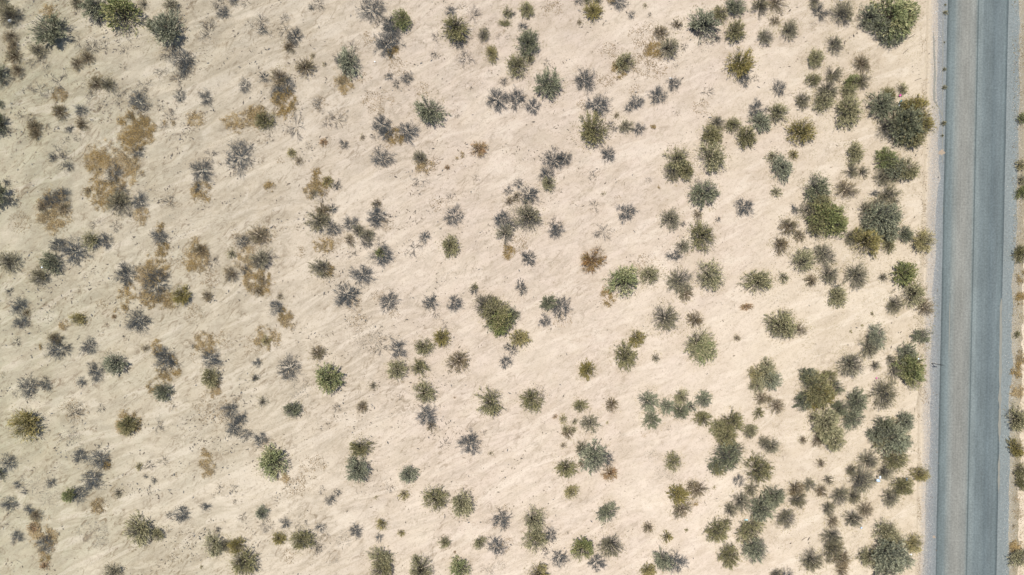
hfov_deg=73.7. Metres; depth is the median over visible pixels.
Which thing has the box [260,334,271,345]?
ochre bush
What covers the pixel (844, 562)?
brown bush
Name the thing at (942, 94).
sand streak
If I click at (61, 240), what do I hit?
dead shrub
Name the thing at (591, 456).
creosote bush
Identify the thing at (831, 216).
mesquite tree
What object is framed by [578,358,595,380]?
ochre bush
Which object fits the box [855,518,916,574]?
mesquite tree
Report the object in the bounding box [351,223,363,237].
half dry bush
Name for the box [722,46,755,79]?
ochre bush
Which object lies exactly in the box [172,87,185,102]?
dead shrub
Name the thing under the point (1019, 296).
dry grass patch
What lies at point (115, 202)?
half dry bush
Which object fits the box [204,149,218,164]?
wispy shrub
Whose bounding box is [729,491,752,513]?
half dry bush
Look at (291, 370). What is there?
dead shrub
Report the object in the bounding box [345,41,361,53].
wispy shrub
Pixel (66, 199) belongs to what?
dead shrub
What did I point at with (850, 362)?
half dry bush
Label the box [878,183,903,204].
half dry bush
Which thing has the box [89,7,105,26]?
dead shrub
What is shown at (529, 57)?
creosote bush
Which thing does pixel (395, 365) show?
creosote bush
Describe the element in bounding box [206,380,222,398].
dry grass patch
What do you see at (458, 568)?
creosote bush
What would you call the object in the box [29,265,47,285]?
half dry bush
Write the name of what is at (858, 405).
creosote bush
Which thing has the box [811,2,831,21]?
dead shrub
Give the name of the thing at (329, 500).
dead shrub
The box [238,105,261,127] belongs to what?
dry grass patch
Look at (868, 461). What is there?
half dry bush
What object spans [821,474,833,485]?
half dry bush
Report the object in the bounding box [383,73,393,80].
dead shrub
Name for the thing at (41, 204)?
brown bush
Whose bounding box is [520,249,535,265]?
dead shrub
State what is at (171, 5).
half dry bush
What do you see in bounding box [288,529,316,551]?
creosote bush
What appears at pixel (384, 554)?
creosote bush
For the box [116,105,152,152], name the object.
dry grass patch
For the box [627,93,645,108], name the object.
dead shrub
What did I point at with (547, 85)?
creosote bush
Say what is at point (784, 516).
half dry bush
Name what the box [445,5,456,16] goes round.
dead shrub
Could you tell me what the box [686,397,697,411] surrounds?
creosote bush
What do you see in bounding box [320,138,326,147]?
rusty bush
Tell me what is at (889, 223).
mesquite tree
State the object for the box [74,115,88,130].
brown bush
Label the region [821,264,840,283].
half dry bush
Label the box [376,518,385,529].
ochre bush
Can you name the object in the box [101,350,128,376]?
creosote bush
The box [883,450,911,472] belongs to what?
creosote bush
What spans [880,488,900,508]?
half dry bush
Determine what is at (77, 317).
ochre bush
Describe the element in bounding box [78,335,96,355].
dead shrub
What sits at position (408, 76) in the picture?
dead shrub
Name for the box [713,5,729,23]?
creosote bush
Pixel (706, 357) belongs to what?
creosote bush
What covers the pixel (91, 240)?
creosote bush
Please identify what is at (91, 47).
wispy shrub
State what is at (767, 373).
mesquite tree
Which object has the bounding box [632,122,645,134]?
dead shrub
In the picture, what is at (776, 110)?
creosote bush
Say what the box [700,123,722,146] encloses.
creosote bush
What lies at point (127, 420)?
creosote bush
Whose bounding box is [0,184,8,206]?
creosote bush
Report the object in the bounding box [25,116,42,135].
brown bush
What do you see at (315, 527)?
dead shrub
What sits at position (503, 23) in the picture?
creosote bush
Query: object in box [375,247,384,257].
creosote bush
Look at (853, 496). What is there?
half dry bush
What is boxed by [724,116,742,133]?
creosote bush
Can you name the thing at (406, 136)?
dead shrub
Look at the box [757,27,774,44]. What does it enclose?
half dry bush
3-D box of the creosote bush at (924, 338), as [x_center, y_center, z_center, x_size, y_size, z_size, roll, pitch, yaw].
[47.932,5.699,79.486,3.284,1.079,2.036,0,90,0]
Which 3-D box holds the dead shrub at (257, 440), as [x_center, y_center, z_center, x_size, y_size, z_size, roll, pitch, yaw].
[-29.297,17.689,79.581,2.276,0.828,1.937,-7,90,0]
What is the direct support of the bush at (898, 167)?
on the ground at (594, 328)
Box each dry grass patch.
[27,515,58,555]
[34,185,72,235]
[38,551,50,563]
[39,3,59,21]
[51,86,68,101]
[58,319,70,329]
[81,139,131,177]
[82,148,110,173]
[83,174,125,212]
[90,498,103,515]
[103,459,110,469]
[112,149,144,188]
[113,408,141,433]
[115,125,143,151]
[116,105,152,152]
[116,282,135,305]
[130,205,149,225]
[133,265,154,293]
[134,115,157,146]
[139,250,170,286]
[139,292,156,309]
[144,377,160,393]
[148,286,170,309]
[150,338,161,356]
[154,220,164,232]
[156,354,180,383]
[157,240,170,256]
[161,292,178,310]
[182,236,210,274]
[184,261,195,271]
[186,109,203,127]
[190,181,211,203]
[193,331,220,355]
[198,457,216,478]
[200,446,212,462]
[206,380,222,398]
[219,112,247,133]
[232,245,257,274]
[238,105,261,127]
[241,270,259,293]
[247,104,266,121]
[252,266,271,296]
[253,325,281,351]
[263,180,275,192]
[270,85,297,119]
[276,95,292,114]
[276,471,289,482]
[277,305,294,326]
[282,314,296,329]
[301,181,318,199]
[307,168,330,197]
[311,238,333,252]
[323,263,334,277]
[334,71,355,94]
[385,43,398,57]
[385,127,403,143]
[413,156,434,172]
[503,244,514,260]
[600,286,617,307]
[609,62,626,79]
[644,40,661,57]
[1009,537,1023,553]
[1010,361,1022,377]
[1010,385,1023,398]
[1014,291,1023,306]
[1016,270,1023,284]
[1016,349,1023,364]
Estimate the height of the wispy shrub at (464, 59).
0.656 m
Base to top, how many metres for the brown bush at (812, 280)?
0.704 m
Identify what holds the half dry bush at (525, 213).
on the ground at (594, 328)
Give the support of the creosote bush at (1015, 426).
on the ground at (594, 328)
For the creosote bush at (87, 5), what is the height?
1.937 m
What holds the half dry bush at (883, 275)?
on the ground at (594, 328)
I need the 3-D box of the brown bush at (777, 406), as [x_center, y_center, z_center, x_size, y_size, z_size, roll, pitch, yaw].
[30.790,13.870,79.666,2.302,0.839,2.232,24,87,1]
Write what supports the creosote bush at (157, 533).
on the ground at (594, 328)
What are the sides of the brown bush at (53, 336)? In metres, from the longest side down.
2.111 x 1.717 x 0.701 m
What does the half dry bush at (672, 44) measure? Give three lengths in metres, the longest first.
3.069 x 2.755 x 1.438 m
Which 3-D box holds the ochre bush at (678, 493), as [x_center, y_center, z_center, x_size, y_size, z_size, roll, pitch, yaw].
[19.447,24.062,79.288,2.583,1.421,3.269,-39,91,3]
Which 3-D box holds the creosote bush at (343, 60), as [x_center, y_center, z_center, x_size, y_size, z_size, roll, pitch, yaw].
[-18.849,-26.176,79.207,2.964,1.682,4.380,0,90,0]
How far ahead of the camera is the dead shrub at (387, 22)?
79.69 m
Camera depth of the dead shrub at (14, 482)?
79.92 m
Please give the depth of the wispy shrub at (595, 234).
79.87 m
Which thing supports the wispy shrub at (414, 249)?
on the ground at (594, 328)
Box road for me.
[936,0,1008,574]
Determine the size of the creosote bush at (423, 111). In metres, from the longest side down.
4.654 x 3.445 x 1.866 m
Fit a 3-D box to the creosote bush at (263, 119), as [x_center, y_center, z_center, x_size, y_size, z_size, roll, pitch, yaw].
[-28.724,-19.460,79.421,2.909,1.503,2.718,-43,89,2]
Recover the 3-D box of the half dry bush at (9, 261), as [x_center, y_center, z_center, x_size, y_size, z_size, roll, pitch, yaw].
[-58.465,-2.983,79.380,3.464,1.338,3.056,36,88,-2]
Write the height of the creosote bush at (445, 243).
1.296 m
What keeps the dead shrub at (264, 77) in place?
on the ground at (594, 328)
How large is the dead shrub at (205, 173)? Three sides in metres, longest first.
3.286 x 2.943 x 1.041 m
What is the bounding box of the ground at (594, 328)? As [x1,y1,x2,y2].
[0,0,1023,574]
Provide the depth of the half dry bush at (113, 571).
79.45 m
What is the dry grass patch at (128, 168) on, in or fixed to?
on the ground at (594, 328)
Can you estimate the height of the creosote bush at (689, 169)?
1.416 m
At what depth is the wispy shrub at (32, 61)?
79.85 m
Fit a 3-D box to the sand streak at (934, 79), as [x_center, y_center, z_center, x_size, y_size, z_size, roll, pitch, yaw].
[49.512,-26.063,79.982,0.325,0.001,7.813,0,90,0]
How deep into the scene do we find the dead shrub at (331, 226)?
79.63 m
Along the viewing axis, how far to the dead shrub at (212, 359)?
79.67 m
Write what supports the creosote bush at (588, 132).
on the ground at (594, 328)
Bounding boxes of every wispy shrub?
[26,57,39,67]
[46,144,71,170]
[51,71,66,94]
[67,402,84,423]
[82,39,101,56]
[136,80,151,90]
[159,47,173,60]
[197,16,214,39]
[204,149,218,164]
[287,110,303,139]
[313,540,322,554]
[329,113,345,126]
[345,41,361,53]
[404,241,423,257]
[454,50,474,66]
[594,224,614,239]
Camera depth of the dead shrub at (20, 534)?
79.79 m
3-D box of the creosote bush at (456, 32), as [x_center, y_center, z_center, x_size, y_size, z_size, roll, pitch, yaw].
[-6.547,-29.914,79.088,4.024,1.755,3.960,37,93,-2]
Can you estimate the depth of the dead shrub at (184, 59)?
79.66 m
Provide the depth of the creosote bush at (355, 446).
79.20 m
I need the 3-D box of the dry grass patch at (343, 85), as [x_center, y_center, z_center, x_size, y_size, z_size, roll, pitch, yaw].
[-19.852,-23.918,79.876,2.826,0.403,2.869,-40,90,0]
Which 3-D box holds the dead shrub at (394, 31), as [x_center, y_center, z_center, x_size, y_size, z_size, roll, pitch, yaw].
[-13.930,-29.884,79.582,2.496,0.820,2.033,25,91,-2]
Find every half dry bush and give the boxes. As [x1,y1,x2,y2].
[0,0,19,25]
[0,248,21,273]
[29,42,46,58]
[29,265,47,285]
[69,0,80,10]
[100,75,115,91]
[101,562,120,574]
[104,190,132,217]
[137,0,148,9]
[162,0,178,10]
[220,539,231,551]
[248,247,270,271]
[257,396,266,406]
[302,209,330,233]
[306,259,334,277]
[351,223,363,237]
[361,228,376,241]
[412,149,426,163]
[478,27,490,42]
[495,222,512,244]
[509,198,542,230]
[575,438,587,457]
[579,412,602,433]
[594,535,625,559]
[619,118,633,133]
[651,302,680,334]
[657,37,678,58]
[659,205,681,232]
[662,160,681,183]
[663,265,693,296]
[674,238,689,253]
[706,115,725,129]
[721,517,732,526]
[724,502,738,517]
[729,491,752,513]
[741,482,761,496]
[743,428,755,438]
[750,0,770,19]
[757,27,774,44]
[757,434,770,449]
[763,437,781,453]
[770,568,782,574]
[772,508,797,529]
[780,18,799,40]
[788,493,808,508]
[795,91,811,111]
[799,547,825,574]
[803,478,816,491]
[809,0,820,8]
[811,241,836,268]
[814,78,839,100]
[819,501,835,516]
[819,526,843,547]
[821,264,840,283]
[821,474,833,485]
[822,538,846,564]
[825,35,845,56]
[825,66,844,81]
[827,486,852,506]
[829,0,854,23]
[837,352,865,378]
[841,509,863,528]
[842,259,870,290]
[843,162,859,178]
[844,227,859,245]
[847,464,857,477]
[849,465,876,495]
[849,489,862,505]
[853,73,869,87]
[856,448,880,470]
[859,165,869,179]
[859,334,878,359]
[864,376,898,410]
[867,360,880,369]
[876,463,894,481]
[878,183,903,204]
[878,273,887,280]
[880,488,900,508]
[887,295,904,315]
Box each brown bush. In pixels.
[0,28,17,45]
[4,47,26,63]
[6,39,17,51]
[9,63,23,77]
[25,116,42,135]
[27,127,41,141]
[28,509,44,521]
[37,198,51,213]
[47,332,61,345]
[50,102,68,120]
[55,201,69,214]
[69,55,83,71]
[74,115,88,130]
[79,49,93,65]
[87,74,104,91]
[191,242,206,258]
[201,291,211,301]
[222,265,237,281]
[248,224,269,246]
[252,286,263,297]
[256,275,268,285]
[269,68,288,86]
[284,40,297,52]
[294,57,315,77]
[309,345,325,360]
[315,205,331,217]
[345,235,354,247]
[356,400,367,412]
[371,199,381,207]
[426,421,435,432]
[447,350,469,372]
[504,195,515,206]
[561,427,574,438]
[605,397,617,412]
[642,520,653,532]
[653,25,669,40]
[671,18,682,28]
[672,498,691,519]
[679,286,693,301]
[686,310,704,328]
[686,481,707,498]
[693,210,701,218]
[754,389,768,404]
[766,398,785,413]
[767,0,788,14]
[767,15,780,26]
[774,236,789,254]
[777,218,800,235]
[784,480,805,498]
[792,229,805,243]
[802,274,815,286]
[812,431,824,446]
[814,459,825,467]
[815,485,827,497]
[824,514,838,527]
[830,550,850,569]
[832,178,860,197]
[837,565,848,574]
[851,53,871,74]
[855,498,874,519]
[915,296,934,316]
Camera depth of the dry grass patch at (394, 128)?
79.92 m
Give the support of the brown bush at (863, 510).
on the ground at (594, 328)
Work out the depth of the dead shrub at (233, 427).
79.62 m
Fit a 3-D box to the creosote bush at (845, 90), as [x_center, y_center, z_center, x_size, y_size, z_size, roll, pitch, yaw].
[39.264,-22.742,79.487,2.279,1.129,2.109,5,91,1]
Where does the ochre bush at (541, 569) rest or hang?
on the ground at (594, 328)
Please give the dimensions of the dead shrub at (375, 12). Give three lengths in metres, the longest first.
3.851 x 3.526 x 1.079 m
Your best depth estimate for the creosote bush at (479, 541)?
79.47 m
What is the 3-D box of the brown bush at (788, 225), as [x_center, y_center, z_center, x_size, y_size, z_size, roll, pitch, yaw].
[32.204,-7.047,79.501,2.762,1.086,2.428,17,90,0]
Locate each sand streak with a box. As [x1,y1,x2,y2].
[933,32,935,82]
[933,83,942,116]
[942,31,942,164]
[949,305,949,341]
[998,298,1001,441]
[998,458,999,492]
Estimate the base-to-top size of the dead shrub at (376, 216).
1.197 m
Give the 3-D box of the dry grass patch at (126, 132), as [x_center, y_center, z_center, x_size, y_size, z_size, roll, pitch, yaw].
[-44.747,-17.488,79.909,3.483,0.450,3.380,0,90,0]
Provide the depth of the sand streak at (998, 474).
79.98 m
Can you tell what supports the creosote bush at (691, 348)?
on the ground at (594, 328)
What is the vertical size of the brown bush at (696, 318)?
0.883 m
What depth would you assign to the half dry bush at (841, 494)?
79.46 m
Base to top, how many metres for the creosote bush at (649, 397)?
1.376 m
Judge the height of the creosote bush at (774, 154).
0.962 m
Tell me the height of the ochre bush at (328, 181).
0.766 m
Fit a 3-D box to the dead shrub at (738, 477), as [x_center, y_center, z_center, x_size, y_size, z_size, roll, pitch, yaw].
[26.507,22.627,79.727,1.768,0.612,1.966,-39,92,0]
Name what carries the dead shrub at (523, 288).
on the ground at (594, 328)
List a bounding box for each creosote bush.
[0,63,7,85]
[0,113,8,136]
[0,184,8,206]
[25,11,68,44]
[39,250,60,276]
[61,487,75,502]
[77,0,106,22]
[80,231,98,251]
[99,0,143,37]
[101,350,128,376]
[116,415,139,436]
[121,509,151,547]
[144,15,160,35]
[150,8,184,45]
[151,382,172,402]
[151,527,163,542]
[201,368,219,389]
[202,529,224,558]
[227,248,235,259]
[228,546,260,574]
[253,109,276,130]
[254,503,268,519]
[256,443,287,480]
[283,400,303,417]
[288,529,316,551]
[314,362,344,394]
[336,46,362,80]
[343,455,371,483]
[347,436,375,456]
[347,452,357,464]
[363,545,394,569]
[369,552,392,574]
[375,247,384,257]
[386,360,408,379]
[392,8,412,32]
[398,464,419,483]
[408,553,432,574]
[409,357,429,377]
[411,378,437,402]
[413,94,449,126]
[413,337,436,356]
[420,484,448,513]
[437,536,449,548]
[439,13,472,44]
[440,233,459,258]
[447,555,471,574]
[449,490,474,518]
[473,536,486,549]
[476,386,505,419]
[498,19,510,25]
[502,4,512,21]
[504,53,527,77]
[515,28,539,61]
[519,388,544,414]
[520,0,534,18]
[521,525,547,553]
[523,505,545,532]
[525,53,534,65]
[532,66,563,100]
[539,295,559,310]
[542,175,555,191]
[553,458,579,479]
[570,536,593,560]
[573,399,589,412]
[577,438,608,474]
[578,109,610,147]
[595,502,619,524]
[601,264,639,298]
[613,51,634,74]
[613,339,638,372]
[636,264,659,285]
[638,388,659,413]
[641,410,661,431]
[652,548,675,572]
[658,398,674,416]
[662,145,692,171]
[664,450,681,471]
[670,402,689,418]
[672,389,689,405]
[675,159,693,183]
[683,327,717,364]
[686,7,721,43]
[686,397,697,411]
[687,178,720,208]
[687,219,716,253]
[690,411,712,426]
[691,336,717,366]
[694,137,726,173]
[694,258,725,291]
[694,389,712,407]
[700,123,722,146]
[701,514,730,543]
[708,419,725,437]
[712,419,738,446]
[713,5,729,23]
[716,541,739,571]
[720,408,744,431]
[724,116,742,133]
[725,0,748,16]
[725,18,747,43]
[734,125,756,149]
[734,516,765,544]
[736,268,775,293]
[741,424,758,436]
[741,536,768,565]
[743,450,774,483]
[745,111,772,132]
[746,491,776,521]
[752,406,764,418]
[762,485,786,508]
[766,103,791,123]
[767,150,779,161]
[767,152,793,185]
[771,187,781,195]
[778,272,789,285]
[789,247,816,272]
[802,170,831,203]
[804,71,821,85]
[808,47,825,68]
[810,406,841,442]
[812,89,835,113]
[821,424,847,451]
[825,284,847,308]
[830,399,851,418]
[833,92,864,130]
[839,84,856,100]
[841,408,864,433]
[843,73,860,89]
[845,386,869,412]
[847,139,865,165]
[863,89,897,120]
[868,320,888,349]
[872,415,895,437]
[882,240,896,253]
[883,86,896,100]
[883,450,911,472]
[890,260,918,290]
[890,475,915,496]
[893,411,915,432]
[896,82,908,94]
[899,224,913,244]
[900,280,925,308]
[910,329,933,343]
[1002,403,1023,433]
[1008,549,1023,567]
[1010,243,1023,266]
[1012,185,1023,198]
[1014,460,1023,480]
[1015,476,1023,490]
[1016,173,1023,183]
[1017,111,1023,123]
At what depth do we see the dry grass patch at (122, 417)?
79.87 m
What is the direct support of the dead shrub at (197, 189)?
on the ground at (594, 328)
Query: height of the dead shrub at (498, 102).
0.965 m
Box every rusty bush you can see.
[27,522,38,533]
[39,561,50,570]
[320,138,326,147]
[469,140,488,157]
[581,246,606,271]
[600,466,617,481]
[740,303,754,310]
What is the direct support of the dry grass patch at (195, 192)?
on the ground at (594, 328)
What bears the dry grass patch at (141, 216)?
on the ground at (594, 328)
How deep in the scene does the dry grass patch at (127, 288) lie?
79.75 m
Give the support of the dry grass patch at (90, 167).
on the ground at (594, 328)
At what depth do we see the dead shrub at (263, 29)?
79.84 m
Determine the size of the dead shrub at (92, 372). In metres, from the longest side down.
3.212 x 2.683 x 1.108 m
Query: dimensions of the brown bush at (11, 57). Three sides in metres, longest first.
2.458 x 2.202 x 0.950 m
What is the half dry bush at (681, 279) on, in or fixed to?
on the ground at (594, 328)
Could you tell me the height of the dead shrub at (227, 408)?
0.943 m
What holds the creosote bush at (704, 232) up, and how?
on the ground at (594, 328)
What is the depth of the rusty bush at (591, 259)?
79.42 m
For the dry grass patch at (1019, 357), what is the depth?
79.87 m
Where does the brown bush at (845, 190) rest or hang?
on the ground at (594, 328)
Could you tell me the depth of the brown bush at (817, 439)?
79.78 m
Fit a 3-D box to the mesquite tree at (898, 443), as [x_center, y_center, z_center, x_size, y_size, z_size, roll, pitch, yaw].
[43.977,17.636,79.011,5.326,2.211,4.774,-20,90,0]
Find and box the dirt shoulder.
[915,0,1023,574]
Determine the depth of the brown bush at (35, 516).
79.76 m
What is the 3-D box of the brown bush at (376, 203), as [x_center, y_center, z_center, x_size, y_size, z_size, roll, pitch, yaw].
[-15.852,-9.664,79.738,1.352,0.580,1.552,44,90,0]
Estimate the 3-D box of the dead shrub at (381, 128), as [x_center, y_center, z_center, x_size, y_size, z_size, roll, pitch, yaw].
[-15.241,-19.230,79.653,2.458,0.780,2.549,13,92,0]
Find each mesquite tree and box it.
[472,291,519,337]
[706,437,745,475]
[747,356,783,395]
[761,309,808,338]
[792,367,844,413]
[793,192,848,239]
[854,0,920,50]
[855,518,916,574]
[857,195,904,243]
[864,417,913,458]
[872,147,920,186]
[875,93,935,150]
[882,341,927,390]
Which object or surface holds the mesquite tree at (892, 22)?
on the ground at (594, 328)
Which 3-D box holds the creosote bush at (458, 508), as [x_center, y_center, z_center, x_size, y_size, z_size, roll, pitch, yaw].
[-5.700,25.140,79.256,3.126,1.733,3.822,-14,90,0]
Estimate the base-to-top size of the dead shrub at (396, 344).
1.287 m
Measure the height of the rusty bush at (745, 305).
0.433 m
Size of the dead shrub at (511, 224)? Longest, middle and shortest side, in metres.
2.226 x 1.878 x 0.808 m
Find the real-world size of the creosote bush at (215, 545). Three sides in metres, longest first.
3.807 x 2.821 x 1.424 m
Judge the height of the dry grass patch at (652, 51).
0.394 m
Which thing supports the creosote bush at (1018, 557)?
on the dirt shoulder
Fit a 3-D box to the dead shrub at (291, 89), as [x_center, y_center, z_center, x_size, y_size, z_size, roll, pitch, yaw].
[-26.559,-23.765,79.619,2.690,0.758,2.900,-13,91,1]
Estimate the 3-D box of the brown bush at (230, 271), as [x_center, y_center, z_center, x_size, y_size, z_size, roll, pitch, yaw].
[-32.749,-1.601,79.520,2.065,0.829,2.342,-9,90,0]
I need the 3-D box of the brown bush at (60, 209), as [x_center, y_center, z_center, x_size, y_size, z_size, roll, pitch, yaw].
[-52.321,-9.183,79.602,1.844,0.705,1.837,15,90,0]
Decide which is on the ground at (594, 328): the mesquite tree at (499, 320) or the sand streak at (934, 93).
the mesquite tree at (499, 320)
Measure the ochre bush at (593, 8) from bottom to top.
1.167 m
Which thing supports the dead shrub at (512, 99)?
on the ground at (594, 328)
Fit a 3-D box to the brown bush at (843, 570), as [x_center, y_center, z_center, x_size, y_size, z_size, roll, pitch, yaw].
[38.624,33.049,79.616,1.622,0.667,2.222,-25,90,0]
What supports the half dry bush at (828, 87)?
on the ground at (594, 328)
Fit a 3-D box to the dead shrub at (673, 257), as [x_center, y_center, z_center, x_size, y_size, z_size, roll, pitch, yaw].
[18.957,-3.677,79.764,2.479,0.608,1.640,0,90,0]
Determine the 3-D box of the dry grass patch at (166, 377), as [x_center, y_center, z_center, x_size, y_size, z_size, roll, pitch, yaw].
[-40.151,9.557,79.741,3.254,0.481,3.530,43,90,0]
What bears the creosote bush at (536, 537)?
on the ground at (594, 328)
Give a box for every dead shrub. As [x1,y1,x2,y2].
[0,453,16,474]
[0,495,18,512]
[8,297,27,312]
[9,529,25,545]
[11,309,29,330]
[12,481,21,487]
[16,375,38,400]
[23,503,34,515]
[36,530,52,552]
[37,376,52,392]
[39,191,56,208]
[42,336,72,361]
[45,477,54,488]
[47,237,65,252]
[51,188,69,203]
[55,234,92,266]
[62,161,74,171]
[64,124,73,134]
[70,487,87,504]
[71,444,86,464]
[74,104,88,116]
[75,376,86,386]
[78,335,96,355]
[79,469,103,493]
[86,360,104,386]
[86,445,110,470]
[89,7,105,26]
[97,230,114,248]
[103,161,122,184]
[112,261,138,287]
[114,183,128,196]
[124,308,151,336]
[126,86,150,114]
[131,190,148,210]
[132,147,146,157]
[139,266,171,301]
[149,228,168,244]
[150,346,181,373]
[167,47,195,73]
[169,505,189,522]
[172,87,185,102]
[177,55,192,78]
[189,158,214,181]
[190,180,201,192]
[197,87,212,106]
[201,348,222,369]
[201,503,211,509]
[216,4,230,18]
[219,399,238,419]
[223,417,240,438]
[225,139,253,177]
[235,409,247,426]
[236,234,249,250]
[237,429,252,440]
[238,78,250,92]
[252,432,270,447]
[256,24,267,33]
[257,70,270,82]
[267,297,282,314]
[270,85,281,101]
[274,73,295,94]
[276,353,300,381]
[279,517,291,528]
[286,26,303,45]
[314,522,325,532]
[323,495,336,505]
[326,221,341,237]
[327,204,337,216]
[332,180,342,190]
[332,283,361,309]
[338,138,349,147]
[340,215,358,229]
[347,264,375,286]
[349,524,363,540]
[355,0,386,23]
[359,236,372,249]
[364,244,392,267]
[366,202,386,225]
[370,23,404,59]
[370,146,397,166]
[371,113,390,133]
[371,219,384,229]
[377,124,397,141]
[378,14,396,31]
[380,288,401,312]
[381,23,402,36]
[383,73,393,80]
[389,340,406,359]
[395,120,419,143]
[399,70,413,83]
[414,402,437,428]
[419,230,430,244]
[421,292,437,309]
[442,203,463,225]
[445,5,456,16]
[446,295,464,311]
[452,34,466,49]
[455,430,480,455]
[486,87,511,111]
[486,535,507,558]
[489,508,511,531]
[492,211,513,228]
[499,356,512,368]
[503,220,518,231]
[508,84,526,111]
[511,177,521,190]
[515,285,526,295]
[518,184,542,204]
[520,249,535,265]
[526,97,540,114]
[536,166,553,183]
[538,313,551,325]
[541,145,566,170]
[544,526,558,544]
[547,222,562,239]
[547,550,569,567]
[551,296,573,320]
[556,152,572,164]
[573,67,595,90]
[583,92,612,116]
[587,554,606,572]
[597,451,614,466]
[601,145,614,162]
[610,0,628,10]
[616,203,638,224]
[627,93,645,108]
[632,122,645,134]
[645,84,668,105]
[663,550,688,574]
[665,249,681,262]
[668,78,681,91]
[690,23,704,38]
[732,475,744,486]
[736,197,754,216]
[738,72,751,87]
[747,97,768,117]
[773,78,787,97]
[789,203,800,214]
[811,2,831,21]
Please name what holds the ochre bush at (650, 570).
on the ground at (594, 328)
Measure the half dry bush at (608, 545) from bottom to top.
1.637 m
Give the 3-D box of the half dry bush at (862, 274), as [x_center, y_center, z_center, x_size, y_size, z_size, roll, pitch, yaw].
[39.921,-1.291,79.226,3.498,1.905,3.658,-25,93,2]
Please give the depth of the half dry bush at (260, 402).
79.54 m
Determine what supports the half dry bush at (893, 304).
on the ground at (594, 328)
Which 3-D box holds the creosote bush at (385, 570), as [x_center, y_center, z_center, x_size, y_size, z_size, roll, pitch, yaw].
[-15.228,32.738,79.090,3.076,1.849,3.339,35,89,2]
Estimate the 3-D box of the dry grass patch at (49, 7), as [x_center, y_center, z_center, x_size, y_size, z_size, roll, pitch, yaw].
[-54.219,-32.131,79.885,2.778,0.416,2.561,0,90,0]
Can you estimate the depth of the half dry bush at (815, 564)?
79.34 m
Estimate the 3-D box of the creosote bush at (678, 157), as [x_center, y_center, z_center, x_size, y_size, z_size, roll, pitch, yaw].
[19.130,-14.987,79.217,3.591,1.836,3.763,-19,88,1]
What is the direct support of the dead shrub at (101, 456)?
on the ground at (594, 328)
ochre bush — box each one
[6,408,43,442]
[68,312,86,325]
[169,284,192,307]
[226,536,250,554]
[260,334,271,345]
[271,530,286,545]
[287,147,295,156]
[322,175,333,187]
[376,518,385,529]
[398,490,409,502]
[430,328,451,347]
[485,44,497,62]
[509,329,532,346]
[528,562,549,574]
[559,415,567,424]
[563,484,579,498]
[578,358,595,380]
[582,0,602,21]
[627,329,646,347]
[639,561,657,574]
[661,529,672,542]
[665,483,690,506]
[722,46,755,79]
[784,116,816,144]
[787,150,798,158]
[850,225,884,259]
[905,534,923,554]
[907,464,930,482]
[911,227,935,253]
[1006,436,1023,459]
[1015,158,1023,170]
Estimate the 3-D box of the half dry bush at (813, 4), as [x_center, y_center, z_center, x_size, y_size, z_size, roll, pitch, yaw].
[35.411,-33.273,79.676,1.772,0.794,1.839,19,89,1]
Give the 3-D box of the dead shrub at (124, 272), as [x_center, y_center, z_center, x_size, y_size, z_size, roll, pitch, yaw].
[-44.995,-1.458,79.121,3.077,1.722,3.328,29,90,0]
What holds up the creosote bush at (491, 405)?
on the ground at (594, 328)
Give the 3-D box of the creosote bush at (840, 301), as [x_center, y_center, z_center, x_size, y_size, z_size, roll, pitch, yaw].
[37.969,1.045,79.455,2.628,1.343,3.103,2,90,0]
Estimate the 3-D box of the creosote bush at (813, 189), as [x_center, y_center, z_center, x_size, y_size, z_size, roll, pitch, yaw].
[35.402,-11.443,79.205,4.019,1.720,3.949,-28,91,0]
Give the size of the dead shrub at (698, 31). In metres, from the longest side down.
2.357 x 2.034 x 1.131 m
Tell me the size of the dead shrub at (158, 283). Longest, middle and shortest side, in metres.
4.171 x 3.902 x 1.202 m
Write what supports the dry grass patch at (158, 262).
on the ground at (594, 328)
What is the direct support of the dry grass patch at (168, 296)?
on the ground at (594, 328)
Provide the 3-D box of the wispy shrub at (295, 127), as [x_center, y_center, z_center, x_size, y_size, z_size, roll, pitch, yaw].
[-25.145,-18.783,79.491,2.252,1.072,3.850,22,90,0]
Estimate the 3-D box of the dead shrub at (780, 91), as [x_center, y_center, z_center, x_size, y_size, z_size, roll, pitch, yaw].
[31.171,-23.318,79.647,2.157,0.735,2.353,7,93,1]
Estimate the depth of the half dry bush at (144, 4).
79.75 m
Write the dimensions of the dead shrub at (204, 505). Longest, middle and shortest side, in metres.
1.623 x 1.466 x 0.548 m
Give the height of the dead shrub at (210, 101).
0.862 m
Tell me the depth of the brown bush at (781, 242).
79.52 m
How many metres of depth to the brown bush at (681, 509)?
79.48 m
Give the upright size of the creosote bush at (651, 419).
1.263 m
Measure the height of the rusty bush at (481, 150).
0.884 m
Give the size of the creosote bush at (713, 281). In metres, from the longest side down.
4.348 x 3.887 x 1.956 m
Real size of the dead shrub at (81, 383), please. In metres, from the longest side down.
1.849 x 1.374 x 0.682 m
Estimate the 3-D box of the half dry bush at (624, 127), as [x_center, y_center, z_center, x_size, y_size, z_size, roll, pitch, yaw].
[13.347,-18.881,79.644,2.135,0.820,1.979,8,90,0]

